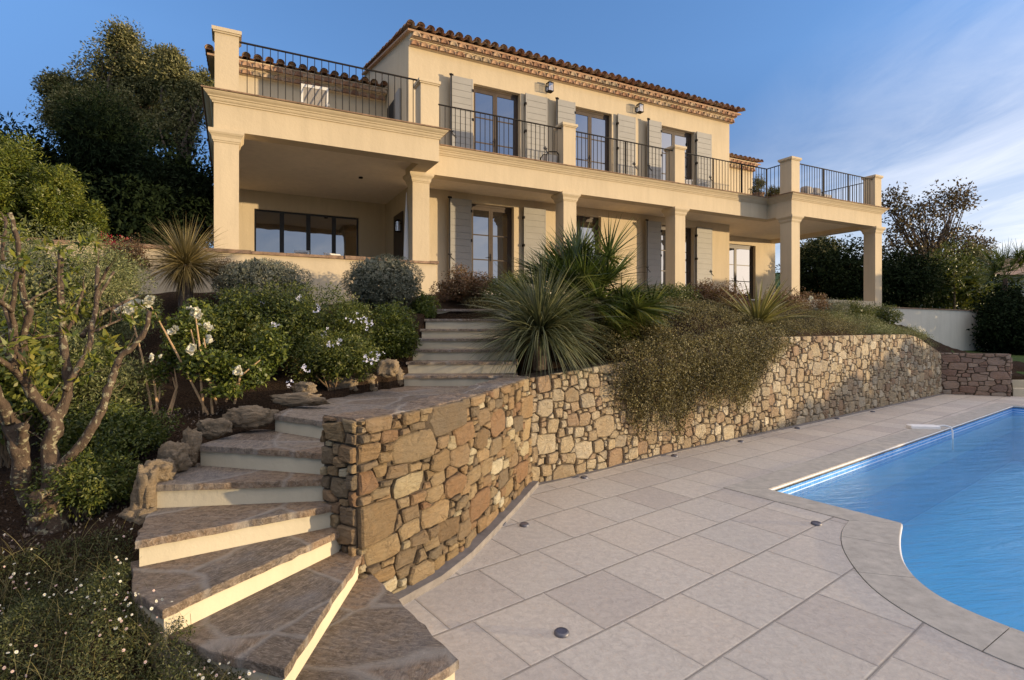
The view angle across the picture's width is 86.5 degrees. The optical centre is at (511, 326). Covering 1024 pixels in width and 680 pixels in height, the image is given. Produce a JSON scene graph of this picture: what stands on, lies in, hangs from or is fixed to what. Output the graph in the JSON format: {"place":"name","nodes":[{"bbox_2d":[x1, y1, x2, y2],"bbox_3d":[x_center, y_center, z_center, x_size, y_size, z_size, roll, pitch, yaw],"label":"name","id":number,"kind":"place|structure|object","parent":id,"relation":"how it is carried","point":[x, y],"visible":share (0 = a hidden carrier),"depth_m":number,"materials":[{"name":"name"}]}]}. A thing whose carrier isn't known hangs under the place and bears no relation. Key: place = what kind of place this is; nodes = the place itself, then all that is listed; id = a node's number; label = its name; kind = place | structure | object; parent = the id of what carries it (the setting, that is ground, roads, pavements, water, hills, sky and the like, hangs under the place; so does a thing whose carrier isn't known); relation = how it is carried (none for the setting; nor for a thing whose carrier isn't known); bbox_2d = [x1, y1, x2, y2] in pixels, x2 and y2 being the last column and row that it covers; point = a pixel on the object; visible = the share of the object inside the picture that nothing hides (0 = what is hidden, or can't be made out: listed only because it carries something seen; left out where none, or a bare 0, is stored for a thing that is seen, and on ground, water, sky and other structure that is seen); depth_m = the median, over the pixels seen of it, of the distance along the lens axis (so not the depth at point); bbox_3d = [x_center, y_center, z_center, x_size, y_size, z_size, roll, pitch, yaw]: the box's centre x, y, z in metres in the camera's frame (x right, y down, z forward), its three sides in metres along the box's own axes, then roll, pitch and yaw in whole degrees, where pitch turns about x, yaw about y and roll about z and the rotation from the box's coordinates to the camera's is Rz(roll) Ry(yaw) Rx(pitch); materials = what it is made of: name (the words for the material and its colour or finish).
{"place":"outdoors","nodes":[
{"label":"outdoors","id":0,"kind":"place"},
{"bbox_2d":[403,192,408,259],"bbox_3d":[-2.417,-1.974,12.450,0.129,2.200,0.129,0,0,23],"label":"parasol","id":1,"kind":"object","parent":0,"point":[406,253],"visible":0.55,"depth_m":12.41,"materials":[{"name":"fabric"}]},
{"bbox_2d":[0,291,1023,679],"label":"garden soil","id":2,"kind":"structure","parent":0,"point":[186,397],"depth_m":4.62,"materials":[{"name":"soil"}]},
{"bbox_2d":[0,128,50,237],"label":"clipped hedge","id":3,"kind":"object","parent":2,"relation":"on","point":[14,163],"visible":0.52,"depth_m":9.10,"materials":[{"name":"green plant"}]},
{"bbox_2d":[0,304,93,467],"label":"broadleaf bush","id":4,"kind":"object","parent":2,"relation":"on","point":[15,397],"visible":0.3,"depth_m":4.17,"materials":[{"name":"green plant"}]},
{"bbox_2d":[21,161,88,240],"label":"clipped hedge","id":5,"kind":"object","parent":2,"relation":"on","point":[55,194],"visible":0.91,"depth_m":9.14,"materials":[{"name":"green plant"}]},
{"bbox_2d":[0,213,147,351],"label":"rosemary bush","id":6,"kind":"object","parent":2,"relation":"on","point":[33,287],"visible":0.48,"depth_m":5.52,"materials":[{"name":"green plant"}]},
{"bbox_2d":[0,212,151,534],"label":"pruned tree","id":7,"kind":"object","parent":2,"relation":"on","point":[19,364],"visible":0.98,"depth_m":3.38,"materials":[{"name":"green plant"}]},
{"bbox_2d":[5,435,147,525],"bbox_3d":[-2.733,1.007,3.505,0.756,0.550,0.644,0,0,0],"label":"trailing bush","id":8,"kind":"object","parent":2,"relation":"on","point":[92,484],"visible":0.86,"depth_m":3.41,"materials":[{"name":"green plant"}]},
{"bbox_2d":[28,322,145,426],"bbox_3d":[-3.837,0.438,4.727,1.224,0.986,1.008,0,0,0],"label":"rosemary bush","id":9,"kind":"object","parent":2,"relation":"on","point":[77,346],"visible":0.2,"depth_m":4.56,"materials":[{"name":"green plant"}]},
{"bbox_2d":[67,198,113,241],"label":"clipped hedge","id":10,"kind":"object","parent":2,"relation":"on","point":[92,215],"visible":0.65,"depth_m":9.49,"materials":[{"name":"green plant"}]},
{"bbox_2d":[32,397,184,467],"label":"trailing bush","id":11,"kind":"object","parent":2,"relation":"on","point":[130,429],"visible":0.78,"depth_m":3.90,"materials":[{"name":"green plant"}]},
{"bbox_2d":[51,235,166,352],"bbox_3d":[-4.673,-0.346,6.287,1.021,1.491,1.217,0,0,25],"label":"rosemary bush","id":12,"kind":"object","parent":2,"relation":"on","point":[131,332],"visible":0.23,"depth_m":6.32,"materials":[{"name":"green plant"}]},
{"bbox_2d":[0,403,232,577],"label":"mulch chips","id":13,"kind":"object","parent":2,"relation":"on","point":[70,524],"visible":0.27,"depth_m":3.35,"materials":[{"name":"wood"}]},
{"bbox_2d":[49,135,190,245],"bbox_3d":[-8.985,-2.747,12.496,3.096,3.707,2.790,0,0,0],"label":"tall dark hedge","id":14,"kind":"object","parent":2,"relation":"on","point":[130,202],"visible":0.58,"depth_m":11.98,"materials":[{"name":"green plant"}]},
{"bbox_2d":[81,349,165,414],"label":"fine leaved bush","id":15,"kind":"object","parent":2,"relation":"on","point":[137,391],"visible":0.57,"depth_m":4.70,"materials":[{"name":"green plant"}]},
{"bbox_2d":[97,231,153,325],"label":"valerian clump","id":16,"kind":"object","parent":2,"relation":"on","point":[142,255],"visible":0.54,"depth_m":7.35,"materials":[{"name":"green plant"}]},
{"bbox_2d":[118,507,156,524],"bbox_3d":[-2.315,1.188,3.375,0.191,0.164,0.186,0,0,21],"label":"rock","id":17,"kind":"object","parent":2,"relation":"on","point":[127,514],"visible":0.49,"depth_m":3.32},
{"bbox_2d":[129,460,159,509],"bbox_3d":[-2.320,1.054,3.453,0.151,0.396,0.208,0,0,-9],"label":"rock","id":18,"kind":"object","parent":2,"relation":"on","point":[144,492],"visible":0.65,"depth_m":3.38,"materials":[{"name":"stone"}]},
{"bbox_2d":[0,513,306,679],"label":"daisy ground cover","id":19,"kind":"object","parent":2,"relation":"on","point":[7,618],"visible":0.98,"depth_m":2.48,"materials":[{"name":"green plant"}]},
{"bbox_2d":[157,441,192,472],"bbox_3d":[-2.335,0.898,3.741,0.216,0.219,0.164,0,0,15],"label":"rock","id":20,"kind":"object","parent":2,"relation":"on","point":[177,452],"visible":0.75,"depth_m":3.70,"materials":[{"name":"stone"}]},
{"bbox_2d":[129,215,240,314],"bbox_3d":[-4.610,-0.859,7.679,1.587,1.619,1.556,0,0,0],"label":"dasylirion","id":21,"kind":"object","parent":2,"relation":"on","point":[183,276],"visible":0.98,"depth_m":7.60,"materials":[{"name":"green plant"}]},
{"bbox_2d":[112,295,292,415],"bbox_3d":[-2.693,0.262,4.813,1.357,1.092,0.917,0,0,-16],"label":"rose bush","id":22,"kind":"object","parent":2,"relation":"on","point":[205,366],"visible":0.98,"depth_m":4.80,"materials":[{"name":"green plant"}]},
{"bbox_2d":[0,236,438,305],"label":"parapet wall","id":23,"kind":"structure","parent":2,"relation":"on","point":[325,269],"depth_m":9.95,"materials":[{"name":"paint"}]},
{"bbox_2d":[208,255,234,303],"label":"valerian clump","id":24,"kind":"object","parent":2,"relation":"on","point":[216,274],"visible":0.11,"depth_m":8.12,"materials":[{"name":"green plant"}]},
{"bbox_2d":[170,284,290,368],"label":"plumbago bush","id":25,"kind":"object","parent":2,"relation":"on","point":[223,318],"visible":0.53,"depth_m":5.69,"materials":[{"name":"green plant"}]},
{"bbox_2d":[222,405,278,428],"bbox_3d":[-2.111,0.728,4.388,0.423,0.193,0.179,0,0,-17],"label":"rock","id":26,"kind":"object","parent":2,"relation":"on","point":[253,416],"visible":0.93,"depth_m":4.33,"materials":[{"name":"stone"}]},
{"bbox_2d":[209,257,313,312],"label":"grey ball shrub","id":27,"kind":"object","parent":2,"relation":"on","point":[259,271],"visible":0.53,"depth_m":7.71,"materials":[{"name":"green plant"}]},
{"bbox_2d":[130,386,468,679],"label":"steps","id":28,"kind":"structure","parent":2,"relation":"on","point":[238,536],"depth_m":3.02,"materials":[{"name":"stone"}]},
{"bbox_2d":[149,457,175,480],"bbox_3d":[-2.292,0.939,3.560,0.162,0.171,0.151,0,0,-26],"label":"rock","id":29,"kind":"object","parent":28,"relation":"on","point":[167,470],"visible":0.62,"depth_m":3.53,"materials":[{"name":"stone"}]},
{"bbox_2d":[181,426,201,465],"bbox_3d":[-2.293,0.852,3.885,0.106,0.299,0.117,0,0,15],"label":"rock","id":30,"kind":"object","parent":28,"relation":"on","point":[192,438],"visible":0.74,"depth_m":3.86,"materials":[{"name":"stone"}]},
{"bbox_2d":[196,417,232,439],"bbox_3d":[-2.252,0.769,4.123,0.276,0.167,0.146,0,0,-7],"label":"rock","id":31,"kind":"object","parent":28,"relation":"on","point":[210,428],"visible":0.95,"depth_m":4.07,"materials":[{"name":"stone"}]},
{"bbox_2d":[326,376,357,390],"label":"rock","id":32,"kind":"object","parent":28,"relation":"on","point":[351,383],"visible":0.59,"depth_m":5.70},
{"bbox_2d":[376,358,399,377],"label":"rock","id":33,"kind":"object","parent":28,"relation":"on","point":[387,368],"visible":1,"depth_m":5.64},
{"bbox_2d":[269,392,330,406],"bbox_3d":[-1.862,0.639,4.762,0.555,0.134,0.154,0,0,10],"label":"rock","id":34,"kind":"object","parent":2,"relation":"on","point":[297,399],"visible":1,"depth_m":4.72,"materials":[{"name":"stone"}]},
{"bbox_2d":[215,275,385,387],"bbox_3d":[-2.403,0.021,6.020,1.991,1.204,2.076,0,0,-20],"label":"plumbago bush","id":35,"kind":"object","parent":2,"relation":"on","point":[301,320],"visible":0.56,"depth_m":6.04,"materials":[{"name":"green plant"}]},
{"bbox_2d":[291,381,316,393],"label":"rock","id":36,"kind":"object","parent":2,"relation":"on","point":[303,386],"visible":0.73,"depth_m":5.20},
{"bbox_2d":[280,325,384,390],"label":"plumbago bush","id":37,"kind":"object","parent":2,"relation":"on","point":[331,361],"visible":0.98,"depth_m":5.59,"materials":[{"name":"green plant"}]},
{"bbox_2d":[361,373,377,390],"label":"rock","id":38,"kind":"object","parent":2,"relation":"on","point":[370,380],"visible":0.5,"depth_m":5.94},
{"bbox_2d":[339,253,424,311],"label":"grey ball shrub","id":39,"kind":"object","parent":2,"relation":"on","point":[392,278],"visible":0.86,"depth_m":7.95,"materials":[{"name":"green plant"}]},
{"bbox_2d":[376,367,404,385],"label":"rock","id":40,"kind":"object","parent":2,"relation":"on","point":[399,374],"visible":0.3,"depth_m":6.37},
{"bbox_2d":[360,297,421,358],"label":"pittosporum bush","id":41,"kind":"object","parent":2,"relation":"on","point":[397,332],"visible":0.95,"depth_m":6.82,"materials":[{"name":"green plant"}]},
{"bbox_2d":[405,286,442,318],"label":"pittosporum bush","id":42,"kind":"object","parent":2,"relation":"on","point":[426,306],"visible":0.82,"depth_m":8.16,"materials":[{"name":"green plant"}]},
{"bbox_2d":[320,376,532,593],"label":"curved stone wall","id":43,"kind":"structure","parent":2,"relation":"on","point":[416,491],"depth_m":3.90,"materials":[{"name":"stone"}]},
{"bbox_2d":[403,309,517,385],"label":"steps","id":44,"kind":"structure","parent":2,"relation":"on","point":[440,359],"depth_m":7.10,"materials":[{"name":"stone"}]},
{"bbox_2d":[429,262,494,304],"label":"abelia bush","id":45,"kind":"object","parent":2,"relation":"on","point":[462,286],"visible":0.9,"depth_m":9.45,"materials":[{"name":"red plant"}]},
{"bbox_2d":[478,268,533,307],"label":"olive shrub","id":46,"kind":"object","parent":2,"relation":"on","point":[492,286],"visible":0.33,"depth_m":9.23,"materials":[{"name":"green plant"}]},
{"bbox_2d":[453,244,625,392],"bbox_3d":[0.339,-0.121,7.007,2.364,1.990,2.360,0,0,0],"label":"dasylirion","id":47,"kind":"object","parent":2,"relation":"on","point":[541,325],"visible":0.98,"depth_m":6.75,"materials":[{"name":"green plant"}]},
{"bbox_2d":[486,216,695,352],"bbox_3d":[1.072,-0.586,8.138,3.129,2.353,2.904,0,0,0],"label":"fan palm","id":48,"kind":"object","parent":2,"relation":"on","point":[628,305],"visible":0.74,"depth_m":7.69,"materials":[{"name":"green plant"}]},
{"bbox_2d":[465,284,795,445],"bbox_3d":[2.278,0.410,9.669,5.726,2.695,3.530,0,0,-37],"label":"cascading shrub","id":49,"kind":"object","parent":2,"relation":"on","point":[754,356],"visible":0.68,"depth_m":8.24,"materials":[{"name":"green plant"}]},
{"bbox_2d":[598,311,673,343],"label":"abelia bush","id":50,"kind":"object","parent":2,"relation":"on","point":[646,329],"visible":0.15,"depth_m":8.38,"materials":[{"name":"green plant"}]},
{"bbox_2d":[648,282,701,312],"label":"abelia bush","id":51,"kind":"object","parent":2,"relation":"on","point":[681,293],"visible":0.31,"depth_m":10.48,"materials":[{"name":"green plant"}]},
{"bbox_2d":[682,278,748,311],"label":"abelia bush","id":52,"kind":"object","parent":2,"relation":"on","point":[707,292],"visible":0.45,"depth_m":11.37,"materials":[{"name":"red plant"}]},
{"bbox_2d":[518,334,941,481],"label":"long stone wall","id":53,"kind":"structure","parent":2,"relation":"on","point":[576,428],"depth_m":9.03,"materials":[{"name":"stone"}]},
{"bbox_2d":[705,271,819,332],"bbox_3d":[4.810,-0.417,10.697,2.389,1.339,2.208,0,0,0],"label":"phormium","id":54,"kind":"object","parent":2,"relation":"on","point":[766,314],"visible":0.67,"depth_m":10.50,"materials":[{"name":"green plant"}]},
{"bbox_2d":[753,286,810,310],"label":"abelia bush","id":55,"kind":"object","parent":2,"relation":"on","point":[792,297],"visible":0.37,"depth_m":12.80,"materials":[{"name":"green plant"}]},
{"bbox_2d":[723,297,875,339],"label":"ground cover shrub","id":56,"kind":"object","parent":2,"relation":"on","point":[833,325],"visible":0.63,"depth_m":11.58,"materials":[{"name":"green plant"}]},
{"bbox_2d":[794,287,832,312],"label":"rose shrub","id":57,"kind":"object","parent":2,"relation":"on","point":[813,297],"visible":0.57,"depth_m":13.68,"materials":[{"name":"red plant"}]},
{"bbox_2d":[809,297,850,313],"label":"lavender bush","id":58,"kind":"object","parent":2,"relation":"on","point":[831,308],"visible":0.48,"depth_m":14.68,"materials":[{"name":"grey plant"}]},
{"bbox_2d":[834,298,879,317],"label":"lavender bush","id":59,"kind":"object","parent":2,"relation":"on","point":[866,309],"visible":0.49,"depth_m":15.03,"materials":[{"name":"green plant"}]},
{"bbox_2d":[800,302,938,346],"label":"ground cover shrub","id":60,"kind":"object","parent":2,"relation":"on","point":[881,328],"visible":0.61,"depth_m":13.57,"materials":[{"name":"green plant"}]},
{"bbox_2d":[870,302,903,325],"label":"lavender bush","id":61,"kind":"object","parent":2,"relation":"on","point":[887,314],"visible":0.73,"depth_m":15.65,"materials":[{"name":"green plant"}]},
{"bbox_2d":[939,352,1012,396],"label":"return stone wall","id":62,"kind":"structure","parent":2,"relation":"on","point":[985,374],"depth_m":14.68,"materials":[{"name":"stone"}]},
{"bbox_2d":[0,0,1023,272],"label":"sky","id":63,"kind":"structure","parent":0,"point":[917,93],"materials":[{"name":"blue"}]},
{"bbox_2d":[403,394,1023,679],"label":"pool deck","id":64,"kind":"structure","parent":0,"point":[684,565],"depth_m":3.85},
{"bbox_2d":[394,481,538,604],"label":"wall kerb","id":65,"kind":"structure","parent":64,"relation":"on","point":[449,568],"depth_m":4.31,"materials":[{"name":"stone"}]},
{"bbox_2d":[554,627,568,637],"bbox_3d":[0.299,1.839,3.275,0.092,0.020,0.092,0,0,0],"label":"deck light","id":66,"kind":"object","parent":64,"relation":"on","point":[561,632],"visible":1,"depth_m":3.26,"materials":[{"name":"metal"}]},
{"bbox_2d":[538,393,942,485],"bbox_3d":[6.016,1.869,10.687,14.491,0.062,0.193,0,0,-37],"label":"wall gutter","id":67,"kind":"object","parent":64,"relation":"on","point":[640,460],"depth_m":8.50,"materials":[{"name":"stone"}]},
{"bbox_2d":[723,402,1023,668],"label":"swimming pool","id":68,"kind":"structure","parent":64,"relation":"in","point":[877,543],"depth_m":7.53,"materials":[{"name":"liquid"}]},
{"bbox_2d":[906,424,953,449],"bbox_3d":[7.580,1.984,9.874,0.694,0.432,0.193,0,0,8],"label":"pool alarm","id":69,"kind":"object","parent":64,"relation":"on","point":[921,426],"visible":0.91,"depth_m":9.82,"materials":[{"name":"white paint"}]},
{"bbox_2d":[1012,380,1023,396],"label":"steps","id":70,"kind":"structure","parent":64,"relation":"on","point":[1018,388],"depth_m":14.54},
{"bbox_2d":[775,273,888,305],"bbox_3d":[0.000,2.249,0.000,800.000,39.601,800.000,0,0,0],"label":"hillside ground","id":71,"kind":"structure","parent":0,"point":[776,277],"depth_m":112.09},
{"bbox_2d":[0,111,76,240],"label":"holm oak shrub","id":72,"kind":"object","parent":71,"relation":"on","point":[48,155],"visible":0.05,"depth_m":11.99,"materials":[{"name":"green plant"}]},
{"bbox_2d":[38,78,150,203],"bbox_3d":[-9.240,-3.145,11.974,2.201,4.496,1.766,0,0,0],"label":"oak","id":73,"kind":"object","parent":71,"relation":"on","point":[92,126],"visible":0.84,"depth_m":11.71,"materials":[{"name":"green plant"}]},
{"bbox_2d":[21,14,188,147],"bbox_3d":[-15.513,-6.389,20.666,6.122,11.083,3.846,0,0,0],"label":"holm oak","id":74,"kind":"object","parent":71,"relation":"on","point":[123,71],"visible":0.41,"depth_m":20.47,"materials":[{"name":"green plant"}]},
{"bbox_2d":[124,116,213,247],"bbox_3d":[-9.211,-3.213,14.609,4.180,4.711,3.756,0,0,0],"label":"tall dark hedge","id":75,"kind":"object","parent":71,"relation":"on","point":[195,185],"visible":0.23,"depth_m":13.93,"materials":[{"name":"green plant"}]},
{"bbox_2d":[136,42,214,161],"bbox_3d":[-11.586,-5.413,19.164,2.806,9.140,2.302,0,0,-39],"label":"holm oak","id":76,"kind":"object","parent":71,"relation":"on","point":[183,114],"visible":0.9,"depth_m":18.72,"materials":[{"name":"green plant"}]},
{"bbox_2d":[201,19,890,311],"bbox_3d":[1.774,-4.452,18.068,20.925,8.604,9.215,0,0,-27],"label":"villa","id":77,"kind":"object","parent":71,"relation":"on","point":[456,136],"visible":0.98,"depth_m":15.10,"materials":[{"name":"paint"}]},
{"bbox_2d":[254,209,357,255],"bbox_3d":[-5.660,-2.042,15.120,2.717,2.181,0.060,0,0,-27],"label":"window","id":78,"kind":"structure","parent":77,"relation":"in","point":[274,231],"depth_m":15.06,"materials":[{"name":"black glass"}]},
{"bbox_2d":[301,83,327,106],"bbox_3d":[-4.162,-4.434,11.390,0.520,0.680,1.550,0,0,-23],"label":"window","id":79,"kind":"structure","parent":77,"relation":"on","point":[317,95],"depth_m":10.82,"materials":[{"name":"white paint"}]},
{"bbox_2d":[387,100,393,118],"bbox_3d":[-3.407,-5.207,15.356,0.022,2.186,0.850,0,0,-27],"label":"door","id":80,"kind":"structure","parent":77,"relation":"in","point":[391,107],"depth_m":15.29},
{"bbox_2d":[394,211,402,259],"bbox_3d":[-3.074,-1.962,14.709,0.022,2.176,0.900,0,0,-27],"label":"door","id":81,"kind":"structure","parent":77,"relation":"in","point":[398,237],"depth_m":14.65,"materials":[{"name":"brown wood"}]},
{"bbox_2d":[472,204,511,285],"bbox_3d":[-0.590,-2.120,15.150,1.294,2.484,0.118,0,0,-27],"label":"door","id":82,"kind":"structure","parent":77,"relation":"in","point":[491,225],"depth_m":15.16,"materials":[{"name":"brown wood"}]},
{"bbox_2d":[474,86,517,155],"bbox_3d":[-0.472,-5.351,15.211,1.431,2.493,0.118,0,0,-27],"label":"door","id":83,"kind":"structure","parent":77,"relation":"in","point":[488,101],"depth_m":15.22,"materials":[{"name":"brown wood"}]},
{"bbox_2d":[540,151,558,162],"bbox_3d":[0.991,-4.335,14.200,0.426,0.443,0.310,0,0,-27],"label":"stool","id":84,"kind":"object","parent":77,"relation":"on","point":[555,158],"visible":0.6,"depth_m":14.11,"materials":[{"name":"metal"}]},
{"bbox_2d":[576,216,597,262],"bbox_3d":[2.026,-2.120,16.525,1.417,2.484,0.070,0,0,-27],"label":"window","id":85,"kind":"structure","parent":77,"relation":"in","point":[578,218],"depth_m":16.66,"materials":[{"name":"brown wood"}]},
{"bbox_2d":[576,109,608,170],"bbox_3d":[2.389,-5.351,16.685,1.436,2.493,0.118,0,0,-27],"label":"door","id":86,"kind":"structure","parent":77,"relation":"in","point":[589,122],"depth_m":16.75,"materials":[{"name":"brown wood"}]},
{"bbox_2d":[661,225,690,289],"bbox_3d":[5.405,-2.120,18.266,1.557,2.484,0.070,0,0,-27],"label":"door","id":87,"kind":"structure","parent":77,"relation":"in","point":[687,230],"depth_m":18.52,"materials":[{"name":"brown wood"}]},
{"bbox_2d":[662,127,690,179],"bbox_3d":[5.405,-5.351,18.266,1.593,2.493,0.070,0,0,-27],"label":"door","id":88,"kind":"structure","parent":77,"relation":"in","point":[670,137],"depth_m":18.33,"materials":[{"name":"brown wood"}]},
{"bbox_2d":[729,244,752,298],"bbox_3d":[8.932,-2.078,21.744,2.021,2.399,0.118,0,0,-27],"label":"door","id":89,"kind":"structure","parent":77,"relation":"in","point":[740,256],"depth_m":21.93,"materials":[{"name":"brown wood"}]},
{"bbox_2d":[748,174,768,195],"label":"potted shrub","id":90,"kind":"object","parent":77,"relation":"on","point":[756,186],"visible":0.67,"depth_m":18.11,"materials":[{"name":"green plant"}]},
{"bbox_2d":[764,185,779,196],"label":"potted shrub","id":91,"kind":"object","parent":77,"relation":"on","point":[772,191],"visible":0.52,"depth_m":18.25,"materials":[{"name":"green plant"}]},
{"bbox_2d":[800,186,830,197],"bbox_3d":[10.450,-4.474,18.806,1.000,0.720,0.651,0,0,-27],"label":"outdoor sofa","id":92,"kind":"object","parent":77,"relation":"on","point":[811,190],"visible":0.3,"depth_m":18.72,"materials":[{"name":"white fabric"}]},
{"bbox_2d":[932,259,1023,306],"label":"neighbour house","id":93,"kind":"structure","parent":71,"relation":"on","point":[1014,273],"depth_m":41.95,"materials":[{"name":"paint"}]},
{"bbox_2d":[958,237,1023,296],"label":"fan palm","id":94,"kind":"object","parent":71,"relation":"on","point":[1017,258],"visible":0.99,"depth_m":21.88,"materials":[{"name":"green plant"}]},
{"bbox_2d":[798,412,1023,587],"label":"pool water","id":95,"kind":"structure","parent":0,"point":[1009,434],"depth_m":8.22,"materials":[{"name":"liquid"}]},
{"bbox_2d":[947,349,1023,373],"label":"lawn","id":96,"kind":"structure","parent":0,"point":[1020,358],"depth_m":18.93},
{"bbox_2d":[775,234,915,306],"bbox_3d":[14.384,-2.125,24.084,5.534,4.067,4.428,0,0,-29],"label":"background hedge","id":97,"kind":"object","parent":96,"relation":"on","point":[841,277],"visible":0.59,"depth_m":23.13,"materials":[{"name":"green plant"}]},
{"bbox_2d":[882,245,950,307],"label":"background hedge","id":98,"kind":"object","parent":96,"relation":"on","point":[919,290],"visible":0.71,"depth_m":23.32,"materials":[{"name":"green plant"}]},
{"bbox_2d":[882,307,987,350],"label":"sloping wall","id":99,"kind":"structure","parent":96,"relation":"on","point":[947,327],"depth_m":20.62,"materials":[{"name":"paint"}]},
{"bbox_2d":[881,177,1000,266],"bbox_3d":[20.855,-3.414,26.635,6.046,7.955,3.174,0,0,0],"label":"loose tree","id":100,"kind":"object","parent":96,"relation":"on","point":[925,240],"visible":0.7,"depth_m":26.78,"materials":[{"name":"green plant"}]},
{"bbox_2d":[927,234,979,308],"bbox_3d":[19.508,-1.620,24.106,2.013,4.941,1.736,0,0,-34],"label":"young tree","id":101,"kind":"object","parent":96,"relation":"on","point":[939,256],"visible":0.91,"depth_m":23.93,"materials":[{"name":"green plant"}]},
{"bbox_2d":[920,248,996,309],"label":"background hedge","id":102,"kind":"object","parent":96,"relation":"on","point":[946,302],"visible":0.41,"depth_m":24.31,"materials":[{"name":"green plant"}]},
{"bbox_2d":[945,243,994,273],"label":"background hedge","id":103,"kind":"object","parent":96,"relation":"on","point":[979,252],"visible":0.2,"depth_m":25.58,"materials":[{"name":"green plant"}]},
{"bbox_2d":[961,272,1023,310],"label":"background hedge","id":104,"kind":"object","parent":96,"relation":"on","point":[996,277],"visible":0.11,"depth_m":25.09,"materials":[{"name":"green plant"}]},
{"bbox_2d":[966,279,1023,354],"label":"background hedge","id":105,"kind":"object","parent":96,"relation":"on","point":[1000,327],"visible":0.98,"depth_m":20.66,"materials":[{"name":"green plant"}]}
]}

